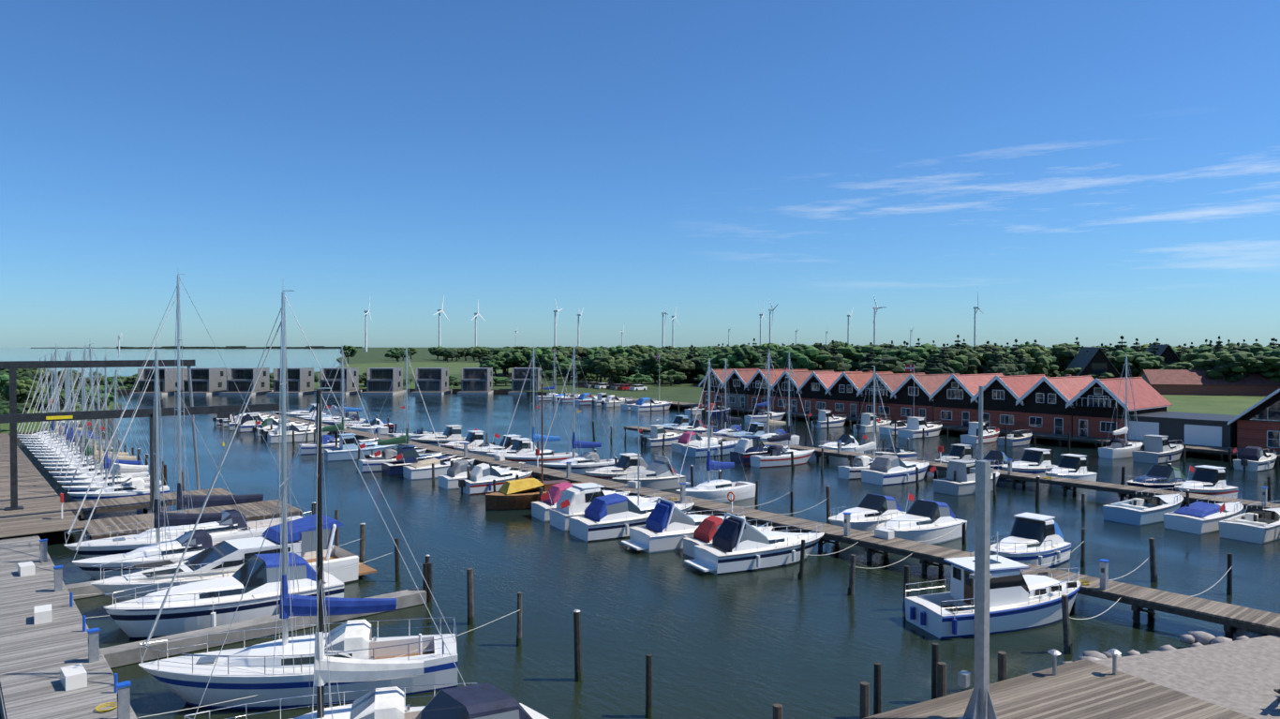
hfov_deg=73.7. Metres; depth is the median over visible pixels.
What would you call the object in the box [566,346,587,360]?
tree
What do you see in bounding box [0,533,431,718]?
pontoon
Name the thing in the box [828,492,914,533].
motor boat
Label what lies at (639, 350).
tree
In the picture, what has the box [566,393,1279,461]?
dock
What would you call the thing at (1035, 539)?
motor boat
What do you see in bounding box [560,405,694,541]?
sailboat
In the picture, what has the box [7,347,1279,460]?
terrain
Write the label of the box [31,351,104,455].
sailboat
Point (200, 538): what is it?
sailboat
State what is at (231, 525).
sailboat
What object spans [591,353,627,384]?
tree
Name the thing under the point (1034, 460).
motor boat
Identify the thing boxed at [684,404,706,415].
motor boat
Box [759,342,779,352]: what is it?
tree
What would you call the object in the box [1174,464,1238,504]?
motor boat
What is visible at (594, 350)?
tree
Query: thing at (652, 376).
bush
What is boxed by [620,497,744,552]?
motorboat
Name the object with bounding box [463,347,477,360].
tree
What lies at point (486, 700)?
motorboat
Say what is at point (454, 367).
meadow terrain
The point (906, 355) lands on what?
tree
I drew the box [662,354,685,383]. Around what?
tree
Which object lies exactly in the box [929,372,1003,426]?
house
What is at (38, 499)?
deck
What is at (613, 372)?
tree
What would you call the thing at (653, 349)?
tree
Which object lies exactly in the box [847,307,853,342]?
wind turbine
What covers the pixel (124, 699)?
service pedestals
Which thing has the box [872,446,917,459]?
motor boat
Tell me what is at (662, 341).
wind turbine
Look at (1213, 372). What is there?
tree
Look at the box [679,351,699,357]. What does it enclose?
tree
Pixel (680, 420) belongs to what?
motor boat
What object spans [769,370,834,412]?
house
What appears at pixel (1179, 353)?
conifer
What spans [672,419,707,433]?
motor boat
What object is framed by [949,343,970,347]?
tree
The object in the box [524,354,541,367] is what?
tree
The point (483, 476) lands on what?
motor boat
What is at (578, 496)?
motor boat
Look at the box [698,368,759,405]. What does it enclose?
house
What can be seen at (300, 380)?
floating house
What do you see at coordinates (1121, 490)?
jetty
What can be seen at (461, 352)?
tree
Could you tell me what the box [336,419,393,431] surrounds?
motor boat
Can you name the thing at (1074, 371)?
tree
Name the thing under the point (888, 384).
house
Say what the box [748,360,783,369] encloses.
tree
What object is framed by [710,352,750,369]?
tree
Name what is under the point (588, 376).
bush
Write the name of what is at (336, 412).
motor boat
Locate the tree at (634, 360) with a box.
[614,357,640,366]
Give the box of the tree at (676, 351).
[672,349,687,355]
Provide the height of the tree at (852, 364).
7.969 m
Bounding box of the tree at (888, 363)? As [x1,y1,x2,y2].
[857,354,923,372]
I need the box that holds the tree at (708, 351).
[700,349,717,355]
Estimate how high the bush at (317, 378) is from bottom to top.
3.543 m
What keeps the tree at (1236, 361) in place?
on the terrain at (687, 392)
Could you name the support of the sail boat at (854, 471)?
on the water
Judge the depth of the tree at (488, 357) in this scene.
302.14 m
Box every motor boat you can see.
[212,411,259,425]
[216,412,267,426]
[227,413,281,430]
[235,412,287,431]
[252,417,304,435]
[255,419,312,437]
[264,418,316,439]
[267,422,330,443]
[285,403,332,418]
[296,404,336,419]
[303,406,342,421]
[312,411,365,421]
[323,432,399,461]
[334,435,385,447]
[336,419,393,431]
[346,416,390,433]
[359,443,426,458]
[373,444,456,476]
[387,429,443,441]
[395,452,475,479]
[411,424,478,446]
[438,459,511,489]
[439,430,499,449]
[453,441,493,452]
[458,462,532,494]
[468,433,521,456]
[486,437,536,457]
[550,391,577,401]
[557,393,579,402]
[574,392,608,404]
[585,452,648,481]
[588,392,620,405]
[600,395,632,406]
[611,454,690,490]
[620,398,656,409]
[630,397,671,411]
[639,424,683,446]
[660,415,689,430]
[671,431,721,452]
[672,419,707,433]
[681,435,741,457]
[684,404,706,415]
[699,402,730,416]
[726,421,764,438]
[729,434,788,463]
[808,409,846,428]
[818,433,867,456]
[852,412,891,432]
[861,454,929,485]
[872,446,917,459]
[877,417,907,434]
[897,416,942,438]
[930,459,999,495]
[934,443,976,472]
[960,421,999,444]
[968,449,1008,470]
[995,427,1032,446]
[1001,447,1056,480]
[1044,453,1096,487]
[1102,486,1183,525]
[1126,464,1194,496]
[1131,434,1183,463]
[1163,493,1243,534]
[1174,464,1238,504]
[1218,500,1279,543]
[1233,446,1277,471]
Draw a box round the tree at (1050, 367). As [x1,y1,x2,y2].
[1031,356,1058,374]
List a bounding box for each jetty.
[258,412,1279,640]
[624,425,1279,508]
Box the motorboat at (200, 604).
[103,551,344,639]
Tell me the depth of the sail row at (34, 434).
98.52 m
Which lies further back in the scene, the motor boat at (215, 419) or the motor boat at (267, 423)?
the motor boat at (215, 419)
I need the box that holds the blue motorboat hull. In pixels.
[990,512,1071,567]
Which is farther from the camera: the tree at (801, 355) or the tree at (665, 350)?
the tree at (665, 350)
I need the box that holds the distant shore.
[30,347,116,348]
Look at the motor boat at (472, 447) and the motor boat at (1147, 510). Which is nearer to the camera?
the motor boat at (1147, 510)
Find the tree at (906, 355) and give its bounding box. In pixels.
[876,348,925,363]
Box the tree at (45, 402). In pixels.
[32,391,79,411]
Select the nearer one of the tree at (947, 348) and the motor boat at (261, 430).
the motor boat at (261, 430)
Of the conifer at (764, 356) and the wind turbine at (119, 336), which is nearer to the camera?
the conifer at (764, 356)
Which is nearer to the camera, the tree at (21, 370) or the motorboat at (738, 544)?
the motorboat at (738, 544)
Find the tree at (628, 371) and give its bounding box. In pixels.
[621,363,635,383]
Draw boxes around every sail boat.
[298,345,374,454]
[321,353,371,425]
[357,348,441,472]
[501,348,578,466]
[535,349,567,401]
[538,342,618,475]
[705,358,747,436]
[744,350,785,422]
[747,354,799,445]
[750,352,814,467]
[837,365,895,479]
[1098,355,1142,459]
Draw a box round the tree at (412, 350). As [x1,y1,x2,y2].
[403,346,417,358]
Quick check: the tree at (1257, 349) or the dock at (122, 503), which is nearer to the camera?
the dock at (122, 503)
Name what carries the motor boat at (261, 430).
on the water
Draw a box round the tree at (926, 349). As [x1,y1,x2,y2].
[897,342,941,361]
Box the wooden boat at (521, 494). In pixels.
[485,383,591,510]
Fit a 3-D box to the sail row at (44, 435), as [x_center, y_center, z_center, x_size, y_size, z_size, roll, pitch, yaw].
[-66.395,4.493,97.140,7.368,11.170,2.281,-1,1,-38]
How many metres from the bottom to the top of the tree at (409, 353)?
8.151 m
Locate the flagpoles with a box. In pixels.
[552,348,914,416]
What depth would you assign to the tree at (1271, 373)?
179.98 m
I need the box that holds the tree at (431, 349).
[427,345,442,359]
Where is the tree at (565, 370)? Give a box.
[559,362,592,381]
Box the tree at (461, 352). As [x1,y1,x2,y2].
[449,348,466,361]
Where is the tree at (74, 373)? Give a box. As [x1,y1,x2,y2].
[44,369,81,389]
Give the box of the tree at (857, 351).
[840,343,883,370]
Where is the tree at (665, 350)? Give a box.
[659,348,674,352]
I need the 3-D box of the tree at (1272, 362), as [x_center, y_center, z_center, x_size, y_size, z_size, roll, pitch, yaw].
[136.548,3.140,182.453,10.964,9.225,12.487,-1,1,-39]
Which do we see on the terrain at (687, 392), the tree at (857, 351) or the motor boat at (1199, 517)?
the tree at (857, 351)
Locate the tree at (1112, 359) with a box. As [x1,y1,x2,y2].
[1106,355,1120,371]
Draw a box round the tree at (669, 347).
[662,345,674,349]
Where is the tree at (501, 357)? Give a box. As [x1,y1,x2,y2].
[492,353,513,375]
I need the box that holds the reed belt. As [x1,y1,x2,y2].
[0,382,461,432]
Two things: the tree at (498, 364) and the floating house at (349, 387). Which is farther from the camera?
the tree at (498, 364)
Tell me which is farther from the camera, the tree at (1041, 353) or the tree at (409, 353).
the tree at (409, 353)
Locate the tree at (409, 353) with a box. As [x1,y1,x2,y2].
[395,349,411,360]
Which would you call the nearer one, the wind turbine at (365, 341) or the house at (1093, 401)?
the house at (1093, 401)
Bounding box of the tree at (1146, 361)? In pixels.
[1116,352,1164,377]
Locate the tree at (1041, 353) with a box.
[1010,344,1050,374]
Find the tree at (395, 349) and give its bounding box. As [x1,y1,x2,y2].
[386,347,404,351]
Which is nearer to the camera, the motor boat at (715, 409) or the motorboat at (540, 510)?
the motorboat at (540, 510)
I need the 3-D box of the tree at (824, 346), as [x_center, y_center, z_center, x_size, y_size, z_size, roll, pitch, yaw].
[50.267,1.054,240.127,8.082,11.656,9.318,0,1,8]
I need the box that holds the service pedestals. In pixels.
[39,410,1267,718]
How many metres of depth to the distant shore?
5411.37 m
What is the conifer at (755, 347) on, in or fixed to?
on the terrain at (687, 392)
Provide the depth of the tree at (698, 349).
326.18 m
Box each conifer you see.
[676,344,701,382]
[751,338,759,353]
[760,346,771,362]
[766,358,780,369]
[814,360,821,370]
[828,340,844,357]
[856,346,877,372]
[922,349,950,374]
[937,342,960,374]
[952,334,962,349]
[980,342,1012,375]
[981,340,996,354]
[1001,348,1018,375]
[1010,338,1031,374]
[1032,339,1052,377]
[1042,344,1060,377]
[1100,342,1109,356]
[1110,335,1129,355]
[1111,344,1131,377]
[1130,338,1142,351]
[1132,342,1142,352]
[1136,342,1158,376]
[1175,344,1188,361]
[1180,342,1188,354]
[1211,340,1223,357]
[1213,335,1222,349]
[1269,337,1277,348]
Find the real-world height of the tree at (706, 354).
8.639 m
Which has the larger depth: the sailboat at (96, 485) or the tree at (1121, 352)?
the tree at (1121, 352)
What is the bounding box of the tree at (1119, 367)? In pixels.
[1115,363,1139,372]
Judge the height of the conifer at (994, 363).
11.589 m
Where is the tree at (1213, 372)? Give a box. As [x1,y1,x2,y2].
[1193,364,1250,382]
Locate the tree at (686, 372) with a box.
[662,368,691,384]
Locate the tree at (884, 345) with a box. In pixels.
[878,342,903,347]
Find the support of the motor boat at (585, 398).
on the water
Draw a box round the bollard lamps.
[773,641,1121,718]
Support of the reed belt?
on the terrain at (687, 392)
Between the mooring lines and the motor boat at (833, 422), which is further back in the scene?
the motor boat at (833, 422)
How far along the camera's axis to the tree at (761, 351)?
302.96 m
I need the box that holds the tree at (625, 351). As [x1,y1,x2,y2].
[608,344,637,375]
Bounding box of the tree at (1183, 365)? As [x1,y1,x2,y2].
[1160,361,1193,369]
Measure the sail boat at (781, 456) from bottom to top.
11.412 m
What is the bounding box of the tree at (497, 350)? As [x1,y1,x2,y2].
[489,347,515,374]
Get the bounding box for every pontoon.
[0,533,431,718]
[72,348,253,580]
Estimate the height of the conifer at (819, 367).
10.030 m
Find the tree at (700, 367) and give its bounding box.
[689,356,705,374]
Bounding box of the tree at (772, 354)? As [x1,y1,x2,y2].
[757,351,775,361]
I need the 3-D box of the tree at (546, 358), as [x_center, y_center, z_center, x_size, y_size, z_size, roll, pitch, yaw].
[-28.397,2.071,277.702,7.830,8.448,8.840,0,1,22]
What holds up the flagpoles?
on the terrain at (687, 392)
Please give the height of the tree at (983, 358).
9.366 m
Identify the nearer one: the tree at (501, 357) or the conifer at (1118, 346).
the conifer at (1118, 346)
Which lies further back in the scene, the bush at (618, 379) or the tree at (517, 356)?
the tree at (517, 356)
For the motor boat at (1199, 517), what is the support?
on the water
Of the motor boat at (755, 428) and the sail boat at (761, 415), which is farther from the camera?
the sail boat at (761, 415)
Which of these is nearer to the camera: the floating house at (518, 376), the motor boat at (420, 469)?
the motor boat at (420, 469)
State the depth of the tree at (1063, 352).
223.04 m
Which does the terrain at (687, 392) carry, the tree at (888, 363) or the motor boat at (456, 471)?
the tree at (888, 363)
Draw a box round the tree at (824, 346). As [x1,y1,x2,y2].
[812,342,829,351]
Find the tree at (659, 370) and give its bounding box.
[650,362,678,384]
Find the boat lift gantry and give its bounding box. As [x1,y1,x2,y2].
[0,359,279,510]
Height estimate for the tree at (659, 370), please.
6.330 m
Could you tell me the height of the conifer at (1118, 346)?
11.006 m
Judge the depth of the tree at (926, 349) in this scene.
215.94 m
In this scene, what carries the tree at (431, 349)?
on the terrain at (687, 392)
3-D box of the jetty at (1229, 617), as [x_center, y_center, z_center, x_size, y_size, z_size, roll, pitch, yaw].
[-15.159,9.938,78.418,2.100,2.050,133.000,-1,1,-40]
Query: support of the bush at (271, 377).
on the terrain at (687, 392)
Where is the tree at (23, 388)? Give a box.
[0,378,46,402]
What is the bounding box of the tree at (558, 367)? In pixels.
[554,361,581,382]
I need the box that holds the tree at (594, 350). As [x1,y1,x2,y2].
[581,346,609,382]
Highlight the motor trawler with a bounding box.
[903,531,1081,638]
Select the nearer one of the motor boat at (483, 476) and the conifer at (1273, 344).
the motor boat at (483, 476)
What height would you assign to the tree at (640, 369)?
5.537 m
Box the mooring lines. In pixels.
[72,485,1232,717]
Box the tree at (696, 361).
[691,356,707,372]
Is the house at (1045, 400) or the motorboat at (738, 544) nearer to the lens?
the motorboat at (738, 544)
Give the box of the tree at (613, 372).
[594,365,628,383]
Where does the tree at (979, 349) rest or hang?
on the terrain at (687, 392)
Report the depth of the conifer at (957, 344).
234.34 m
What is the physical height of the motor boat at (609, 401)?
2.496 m
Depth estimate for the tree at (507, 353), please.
301.08 m
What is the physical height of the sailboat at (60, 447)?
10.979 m
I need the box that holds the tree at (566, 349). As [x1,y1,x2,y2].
[558,347,572,351]
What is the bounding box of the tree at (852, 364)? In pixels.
[843,357,860,371]
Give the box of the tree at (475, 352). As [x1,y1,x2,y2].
[466,347,490,361]
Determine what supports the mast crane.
on the deck at (1083, 689)
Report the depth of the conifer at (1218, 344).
249.71 m
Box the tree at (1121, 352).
[1111,348,1154,376]
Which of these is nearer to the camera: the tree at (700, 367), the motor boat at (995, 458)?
the motor boat at (995, 458)
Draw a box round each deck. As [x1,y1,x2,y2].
[0,432,84,536]
[860,658,1255,718]
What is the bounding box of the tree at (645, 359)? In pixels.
[637,351,669,384]
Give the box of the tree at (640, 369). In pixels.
[628,364,652,384]
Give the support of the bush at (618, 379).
on the terrain at (687, 392)
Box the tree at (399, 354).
[388,350,408,361]
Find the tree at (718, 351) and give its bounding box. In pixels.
[714,347,752,357]
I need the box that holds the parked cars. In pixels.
[506,376,647,390]
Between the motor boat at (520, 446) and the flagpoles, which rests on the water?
the motor boat at (520, 446)
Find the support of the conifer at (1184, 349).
on the terrain at (687, 392)
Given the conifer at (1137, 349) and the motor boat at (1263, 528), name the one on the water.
the motor boat at (1263, 528)
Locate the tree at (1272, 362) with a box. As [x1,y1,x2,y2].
[1245,355,1279,381]
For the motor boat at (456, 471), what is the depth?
67.49 m
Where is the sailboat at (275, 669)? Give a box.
[138,290,457,708]
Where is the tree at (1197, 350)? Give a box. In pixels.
[1179,343,1213,363]
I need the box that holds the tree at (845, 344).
[827,340,848,347]
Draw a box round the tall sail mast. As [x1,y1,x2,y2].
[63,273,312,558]
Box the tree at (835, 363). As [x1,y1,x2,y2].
[809,350,850,372]
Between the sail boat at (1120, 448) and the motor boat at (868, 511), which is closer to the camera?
the motor boat at (868, 511)
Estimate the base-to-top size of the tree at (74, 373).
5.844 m
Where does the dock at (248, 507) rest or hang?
in the water
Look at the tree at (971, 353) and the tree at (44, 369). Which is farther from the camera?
the tree at (971, 353)
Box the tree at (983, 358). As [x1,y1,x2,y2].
[976,351,1017,373]
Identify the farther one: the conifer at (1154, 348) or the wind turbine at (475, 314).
the wind turbine at (475, 314)
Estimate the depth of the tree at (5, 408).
102.85 m
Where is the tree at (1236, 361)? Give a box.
[1190,349,1270,374]
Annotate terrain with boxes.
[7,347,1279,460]
[340,361,542,373]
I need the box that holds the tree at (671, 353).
[664,351,675,357]
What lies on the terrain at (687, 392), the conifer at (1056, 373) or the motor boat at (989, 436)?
the conifer at (1056, 373)
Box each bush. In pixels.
[0,400,33,412]
[37,386,71,396]
[85,376,104,386]
[102,377,122,385]
[119,379,136,385]
[124,383,137,387]
[126,375,137,384]
[269,373,273,382]
[313,373,319,382]
[358,373,366,386]
[448,373,457,381]
[448,380,461,386]
[492,376,498,383]
[497,377,511,386]
[540,370,562,380]
[580,372,595,381]
[607,375,629,383]
[625,372,652,384]
[649,373,659,382]
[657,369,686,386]
[693,374,704,381]
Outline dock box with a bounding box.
[17,409,1090,712]
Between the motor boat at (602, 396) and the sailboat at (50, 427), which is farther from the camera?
the motor boat at (602, 396)
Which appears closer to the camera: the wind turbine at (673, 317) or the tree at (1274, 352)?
the tree at (1274, 352)
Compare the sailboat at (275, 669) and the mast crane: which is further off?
the sailboat at (275, 669)
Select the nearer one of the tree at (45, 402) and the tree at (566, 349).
the tree at (45, 402)
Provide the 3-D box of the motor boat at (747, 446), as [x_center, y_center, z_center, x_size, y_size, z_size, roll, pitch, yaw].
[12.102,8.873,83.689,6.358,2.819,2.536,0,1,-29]
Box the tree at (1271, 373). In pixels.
[1260,369,1279,377]
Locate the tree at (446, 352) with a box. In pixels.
[437,348,458,361]
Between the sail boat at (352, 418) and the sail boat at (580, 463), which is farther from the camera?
the sail boat at (352, 418)
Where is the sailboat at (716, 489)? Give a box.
[675,359,755,503]
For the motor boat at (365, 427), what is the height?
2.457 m
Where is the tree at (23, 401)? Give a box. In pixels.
[0,392,37,402]
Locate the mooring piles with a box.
[94,391,1279,717]
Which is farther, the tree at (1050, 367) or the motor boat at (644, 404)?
the tree at (1050, 367)
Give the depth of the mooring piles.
43.23 m
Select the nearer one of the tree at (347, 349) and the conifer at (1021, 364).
the conifer at (1021, 364)
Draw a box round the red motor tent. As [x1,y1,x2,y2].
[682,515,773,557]
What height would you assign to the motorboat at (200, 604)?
2.763 m
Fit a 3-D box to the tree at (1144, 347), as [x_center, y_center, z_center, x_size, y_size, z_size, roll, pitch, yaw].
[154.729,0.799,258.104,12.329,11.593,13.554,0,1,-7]
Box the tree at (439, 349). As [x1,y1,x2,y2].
[432,347,453,360]
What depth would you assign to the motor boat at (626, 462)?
68.77 m
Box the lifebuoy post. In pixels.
[727,491,734,511]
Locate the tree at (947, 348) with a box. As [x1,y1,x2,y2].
[938,346,967,352]
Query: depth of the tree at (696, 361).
238.47 m
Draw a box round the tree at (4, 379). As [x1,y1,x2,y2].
[0,373,9,392]
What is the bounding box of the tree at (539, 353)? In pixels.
[529,346,561,377]
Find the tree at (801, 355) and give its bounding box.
[775,343,831,370]
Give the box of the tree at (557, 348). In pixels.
[546,345,565,350]
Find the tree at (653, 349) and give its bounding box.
[644,345,662,352]
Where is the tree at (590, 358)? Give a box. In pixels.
[582,353,609,382]
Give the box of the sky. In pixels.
[0,0,1279,347]
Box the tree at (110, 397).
[79,391,114,410]
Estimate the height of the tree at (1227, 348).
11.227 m
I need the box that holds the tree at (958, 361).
[921,353,969,374]
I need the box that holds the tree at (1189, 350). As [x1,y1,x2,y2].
[1185,346,1196,353]
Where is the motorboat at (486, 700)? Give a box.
[415,682,548,718]
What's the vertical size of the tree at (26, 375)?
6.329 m
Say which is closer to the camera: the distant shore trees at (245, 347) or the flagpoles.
the flagpoles
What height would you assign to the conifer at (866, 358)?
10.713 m
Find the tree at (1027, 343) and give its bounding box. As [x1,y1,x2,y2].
[1017,341,1041,348]
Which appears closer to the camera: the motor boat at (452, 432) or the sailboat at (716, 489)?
the sailboat at (716, 489)
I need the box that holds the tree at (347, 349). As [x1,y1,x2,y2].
[340,344,357,363]
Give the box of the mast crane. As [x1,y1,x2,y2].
[957,386,997,718]
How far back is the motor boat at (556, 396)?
174.06 m
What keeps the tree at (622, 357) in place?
on the terrain at (687, 392)
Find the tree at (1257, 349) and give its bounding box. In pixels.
[1239,342,1273,357]
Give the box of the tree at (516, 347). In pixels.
[510,345,530,349]
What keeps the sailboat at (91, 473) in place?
on the water
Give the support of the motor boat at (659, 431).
on the water
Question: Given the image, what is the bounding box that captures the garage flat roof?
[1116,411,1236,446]
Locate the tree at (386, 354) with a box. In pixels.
[384,352,397,360]
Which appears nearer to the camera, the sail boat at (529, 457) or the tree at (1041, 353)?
the sail boat at (529, 457)
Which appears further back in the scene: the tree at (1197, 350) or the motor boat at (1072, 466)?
the tree at (1197, 350)
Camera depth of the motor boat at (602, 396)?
161.31 m
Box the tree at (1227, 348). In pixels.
[1215,343,1250,352]
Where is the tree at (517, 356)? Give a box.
[506,347,533,367]
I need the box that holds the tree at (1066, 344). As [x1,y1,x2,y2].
[1051,342,1080,350]
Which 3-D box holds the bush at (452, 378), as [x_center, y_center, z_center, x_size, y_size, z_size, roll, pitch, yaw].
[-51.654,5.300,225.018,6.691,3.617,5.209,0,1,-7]
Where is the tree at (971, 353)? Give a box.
[944,347,981,373]
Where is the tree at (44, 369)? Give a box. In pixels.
[30,368,53,372]
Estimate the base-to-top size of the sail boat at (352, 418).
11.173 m
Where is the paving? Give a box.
[1091,634,1279,718]
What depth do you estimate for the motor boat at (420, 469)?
72.33 m
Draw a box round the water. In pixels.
[0,346,1279,718]
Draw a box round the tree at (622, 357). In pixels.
[615,353,635,383]
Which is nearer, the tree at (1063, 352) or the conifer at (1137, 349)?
the tree at (1063, 352)
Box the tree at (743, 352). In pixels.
[716,343,763,368]
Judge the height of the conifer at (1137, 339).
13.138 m
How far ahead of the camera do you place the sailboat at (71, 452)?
79.50 m
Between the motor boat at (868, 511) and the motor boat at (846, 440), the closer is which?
the motor boat at (868, 511)
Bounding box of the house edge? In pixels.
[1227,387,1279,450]
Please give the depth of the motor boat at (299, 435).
99.67 m
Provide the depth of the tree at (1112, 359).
213.66 m
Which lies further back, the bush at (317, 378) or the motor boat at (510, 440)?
the bush at (317, 378)
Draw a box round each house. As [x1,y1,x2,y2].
[129,367,185,395]
[175,367,227,395]
[219,367,273,395]
[267,367,316,395]
[313,367,361,395]
[360,367,405,394]
[410,367,451,394]
[457,367,493,394]
[507,367,541,394]
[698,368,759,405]
[720,368,782,407]
[744,368,807,410]
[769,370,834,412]
[796,371,862,413]
[825,370,893,416]
[856,372,925,419]
[890,372,959,422]
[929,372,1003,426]
[970,373,1047,430]
[1015,373,1094,434]
[1059,347,1122,378]
[1065,376,1172,439]
[1135,343,1182,376]
[1138,369,1279,395]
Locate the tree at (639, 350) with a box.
[624,343,652,357]
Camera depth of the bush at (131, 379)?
210.44 m
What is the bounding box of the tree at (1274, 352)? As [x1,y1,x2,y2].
[1264,347,1279,370]
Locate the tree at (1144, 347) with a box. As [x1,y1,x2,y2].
[1134,342,1152,352]
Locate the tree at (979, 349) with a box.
[973,343,1005,352]
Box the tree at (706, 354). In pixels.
[699,352,714,356]
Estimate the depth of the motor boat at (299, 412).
128.08 m
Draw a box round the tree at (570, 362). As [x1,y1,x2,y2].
[556,360,580,379]
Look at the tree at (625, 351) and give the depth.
286.26 m
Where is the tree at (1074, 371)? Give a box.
[1060,367,1116,379]
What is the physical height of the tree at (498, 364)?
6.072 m
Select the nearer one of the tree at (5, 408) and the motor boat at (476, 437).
the motor boat at (476, 437)
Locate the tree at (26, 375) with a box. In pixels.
[0,368,33,385]
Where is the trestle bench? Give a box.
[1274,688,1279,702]
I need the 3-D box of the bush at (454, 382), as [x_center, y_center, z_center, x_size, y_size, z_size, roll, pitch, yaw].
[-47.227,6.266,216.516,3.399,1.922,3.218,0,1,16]
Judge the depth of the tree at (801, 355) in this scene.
197.97 m
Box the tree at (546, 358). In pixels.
[540,353,565,371]
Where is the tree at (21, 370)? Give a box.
[0,368,32,373]
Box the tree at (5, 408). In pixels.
[0,401,25,414]
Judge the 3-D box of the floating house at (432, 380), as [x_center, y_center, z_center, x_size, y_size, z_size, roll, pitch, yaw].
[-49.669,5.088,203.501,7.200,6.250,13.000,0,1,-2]
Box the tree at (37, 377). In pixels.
[18,369,54,386]
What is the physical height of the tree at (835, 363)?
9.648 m
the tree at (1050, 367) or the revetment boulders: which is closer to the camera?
the revetment boulders
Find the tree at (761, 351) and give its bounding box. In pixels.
[759,349,777,354]
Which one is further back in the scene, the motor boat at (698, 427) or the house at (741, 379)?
the house at (741, 379)
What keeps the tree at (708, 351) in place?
on the terrain at (687, 392)
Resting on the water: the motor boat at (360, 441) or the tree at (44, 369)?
the motor boat at (360, 441)
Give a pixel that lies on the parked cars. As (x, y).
(613, 386)
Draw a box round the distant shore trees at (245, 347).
[116,345,362,348]
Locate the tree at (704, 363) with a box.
[700,355,724,372]
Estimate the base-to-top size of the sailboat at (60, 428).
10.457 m
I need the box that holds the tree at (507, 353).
[499,351,519,368]
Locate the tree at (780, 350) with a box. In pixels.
[772,343,807,360]
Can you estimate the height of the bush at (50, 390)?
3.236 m
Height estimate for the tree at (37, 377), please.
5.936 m
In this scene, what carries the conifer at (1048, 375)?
on the terrain at (687, 392)
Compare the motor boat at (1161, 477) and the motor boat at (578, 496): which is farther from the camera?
the motor boat at (1161, 477)
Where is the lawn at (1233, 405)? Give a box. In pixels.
[1160,394,1265,415]
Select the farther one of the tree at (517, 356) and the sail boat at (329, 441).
the tree at (517, 356)
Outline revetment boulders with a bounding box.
[1061,626,1270,664]
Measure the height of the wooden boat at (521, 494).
8.952 m
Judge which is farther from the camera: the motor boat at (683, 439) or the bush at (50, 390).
the bush at (50, 390)
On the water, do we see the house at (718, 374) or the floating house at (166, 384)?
the floating house at (166, 384)
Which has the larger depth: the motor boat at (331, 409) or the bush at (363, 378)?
the bush at (363, 378)
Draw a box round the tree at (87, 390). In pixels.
[71,384,119,410]
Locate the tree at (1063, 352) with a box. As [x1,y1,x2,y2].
[1050,343,1087,372]
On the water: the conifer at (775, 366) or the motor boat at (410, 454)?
the motor boat at (410, 454)
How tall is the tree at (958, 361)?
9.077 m
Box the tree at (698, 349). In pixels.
[684,347,702,352]
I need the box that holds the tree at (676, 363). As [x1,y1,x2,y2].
[660,355,695,384]
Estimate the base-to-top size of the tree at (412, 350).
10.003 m
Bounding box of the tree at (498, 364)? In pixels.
[478,358,506,375]
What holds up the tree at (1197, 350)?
on the terrain at (687, 392)
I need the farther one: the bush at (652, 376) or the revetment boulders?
the bush at (652, 376)
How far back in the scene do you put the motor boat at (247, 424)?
111.68 m
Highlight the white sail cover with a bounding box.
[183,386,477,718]
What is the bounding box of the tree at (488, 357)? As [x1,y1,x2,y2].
[478,355,506,375]
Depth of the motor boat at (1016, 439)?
96.30 m
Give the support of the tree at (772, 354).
on the terrain at (687, 392)
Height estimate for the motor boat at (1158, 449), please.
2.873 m
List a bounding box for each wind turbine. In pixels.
[118,334,122,350]
[364,299,372,351]
[433,294,449,346]
[471,298,484,346]
[553,298,562,345]
[577,308,583,346]
[661,308,668,346]
[670,305,679,346]
[759,313,766,344]
[768,300,778,342]
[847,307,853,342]
[873,296,886,344]
[973,292,983,346]
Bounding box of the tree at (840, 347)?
[818,342,855,358]
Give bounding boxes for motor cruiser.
[89,513,376,601]
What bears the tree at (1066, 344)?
on the terrain at (687, 392)

